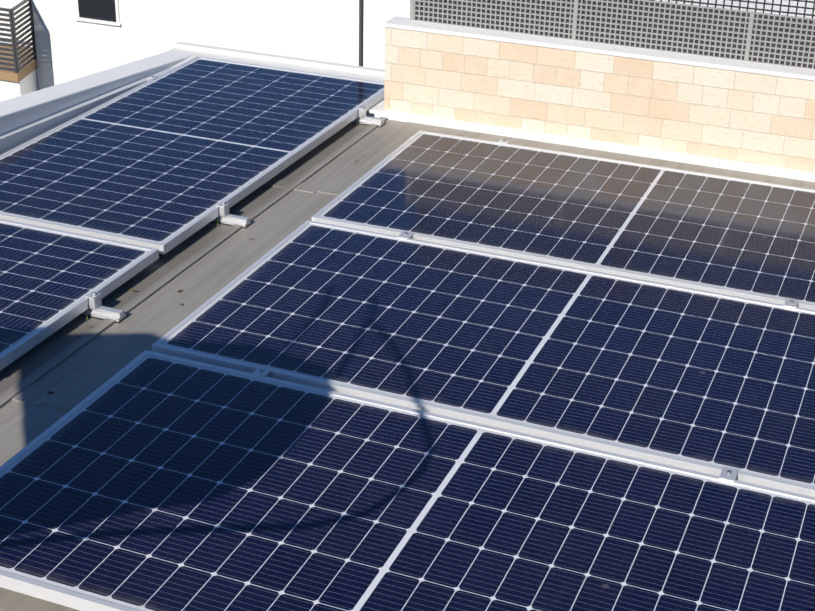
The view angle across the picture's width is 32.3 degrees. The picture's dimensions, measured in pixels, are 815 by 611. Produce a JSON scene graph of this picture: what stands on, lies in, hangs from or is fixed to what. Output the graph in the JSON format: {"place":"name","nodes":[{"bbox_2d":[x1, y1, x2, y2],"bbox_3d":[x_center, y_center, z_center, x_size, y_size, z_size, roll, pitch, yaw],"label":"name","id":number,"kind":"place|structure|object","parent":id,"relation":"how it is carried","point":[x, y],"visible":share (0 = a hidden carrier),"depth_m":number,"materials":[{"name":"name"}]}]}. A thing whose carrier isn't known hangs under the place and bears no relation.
{"place":"outdoors","nodes":[
{"label":"outdoors","id":0,"kind":"place"},
{"bbox_2d":[0,0,409,101],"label":"building","id":1,"kind":"structure","parent":0,"point":[69,47],"depth_m":27.37,"materials":[{"name":"white paint"}]},
{"bbox_2d":[0,45,37,81],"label":"balcony slab","id":2,"kind":"structure","parent":1,"relation":"on","point":[25,71],"depth_m":28.64,"materials":[{"name":"stone"}]},
{"bbox_2d":[0,0,36,72],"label":"louvered shutter","id":3,"kind":"object","parent":2,"relation":"on","point":[15,59],"visible":0.98,"depth_m":28.18,"materials":[{"name":"grey metal"}]},
{"bbox_2d":[75,0,120,25],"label":"window","id":4,"kind":"structure","parent":1,"relation":"attached to","point":[101,11],"depth_m":28.10,"materials":[{"name":"black glass"}]},
{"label":"mounting rails","id":5,"kind":"object","parent":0,"visible":0},
{"bbox_2d":[0,350,814,610],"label":"solar panel","id":6,"kind":"object","parent":5,"relation":"on","point":[146,480],"visible":1,"depth_m":3.42,"materials":[{"name":"glass"}]},
{"bbox_2d":[152,220,814,496],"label":"solar panel","id":7,"kind":"object","parent":5,"relation":"on","point":[708,382],"visible":0.92,"depth_m":4.23,"materials":[{"name":"glass"}]},
{"bbox_2d":[251,139,798,481],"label":"panel clamps","id":8,"kind":"object","parent":5,"relation":"on","point":[726,473],"visible":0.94,"depth_m":4.05,"materials":[{"name":"metal"}]},
{"bbox_2d":[312,130,814,309],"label":"solar panel","id":9,"kind":"object","parent":5,"relation":"on","point":[744,238],"visible":0.9,"depth_m":5.20,"materials":[{"name":"glass"}]},
{"bbox_3d":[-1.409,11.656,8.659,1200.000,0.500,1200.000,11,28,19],"label":"ground","id":10,"kind":"structure","parent":0,"visible":0},
{"bbox_2d":[0,119,405,435],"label":"roof slab","id":11,"kind":"structure","parent":10,"relation":"on","point":[65,372],"depth_m":4.87,"materials":[{"name":"grey concrete"}]},
{"bbox_2d":[0,51,193,117],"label":"parapet","id":12,"kind":"structure","parent":11,"relation":"on","point":[48,94],"depth_m":6.47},
{"bbox_2d":[0,58,187,154],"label":"parapet flashing","id":13,"kind":"object","parent":12,"relation":"on","point":[19,128],"depth_m":6.15,"materials":[{"name":"grey metal"}]},
{"bbox_2d":[0,178,346,410],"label":"membrane cross laps","id":14,"kind":"object","parent":11,"relation":"on","point":[61,398],"visible":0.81,"depth_m":4.10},
{"bbox_2d":[47,155,363,393],"bbox_3d":[-0.831,0.050,4.519,0.397,0.007,4.266,11,28,19],"label":"roof debris","id":15,"kind":"object","parent":11,"relation":"on","point":[51,392],"visible":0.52,"depth_m":4.72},
{"bbox_2d":[159,157,301,255],"bbox_3d":[-1.124,0.086,4.422,0.043,0.017,4.720,11,28,19],"label":"string cable","id":16,"kind":"object","parent":11,"relation":"on","point":[236,204],"visible":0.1,"depth_m":5.47,"materials":[{"name":"rubber"}]},
{"bbox_2d":[80,75,384,323],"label":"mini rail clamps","id":17,"kind":"object","parent":11,"relation":"on","point":[95,310],"visible":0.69,"depth_m":5.25,"materials":[{"name":"metal"}]},
{"bbox_2d":[0,219,158,370],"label":"solar panel","id":18,"kind":"object","parent":17,"relation":"on","point":[50,279],"visible":0.88,"depth_m":4.70,"materials":[{"name":"glass"}]},
{"bbox_2d":[0,56,383,254],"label":"solar panel","id":19,"kind":"object","parent":17,"relation":"on","point":[166,162],"visible":0.85,"depth_m":5.82,"materials":[{"name":"glass"}]},
{"bbox_2d":[0,117,814,610],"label":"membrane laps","id":20,"kind":"object","parent":11,"relation":"on","point":[26,431],"visible":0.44,"depth_m":4.86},
{"bbox_2d":[359,0,363,66],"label":"drainpipe","id":21,"kind":"object","parent":10,"relation":"on","point":[361,8],"depth_m":7.01,"materials":[{"name":"metal"}]},
{"bbox_2d":[169,42,814,181],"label":"white kerb","id":22,"kind":"structure","parent":10,"relation":"on","point":[377,110],"depth_m":6.32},
{"bbox_2d":[384,27,814,171],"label":"stone wall","id":23,"kind":"structure","parent":22,"relation":"on","point":[742,116],"depth_m":6.05,"materials":[{"name":"beige stone"}]},
{"bbox_2d":[384,16,814,80],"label":"wall coping","id":24,"kind":"object","parent":23,"relation":"on","point":[396,22],"visible":1,"depth_m":5.99,"materials":[{"name":"white concrete"}]},
{"bbox_2d":[410,0,814,69],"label":"perforated screen","id":25,"kind":"object","parent":24,"relation":"on","point":[774,39],"visible":1,"depth_m":5.95,"materials":[{"name":"paint"}]},
{"bbox_2d":[651,0,814,17],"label":"wire fence","id":26,"kind":"object","parent":23,"relation":"on","point":[756,8],"visible":0.02,"depth_m":5.89,"materials":[{"name":"grey metal"}]},
{"bbox_2d":[655,0,814,18],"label":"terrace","id":27,"kind":"structure","parent":10,"relation":"on","point":[777,8],"depth_m":8.43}
]}

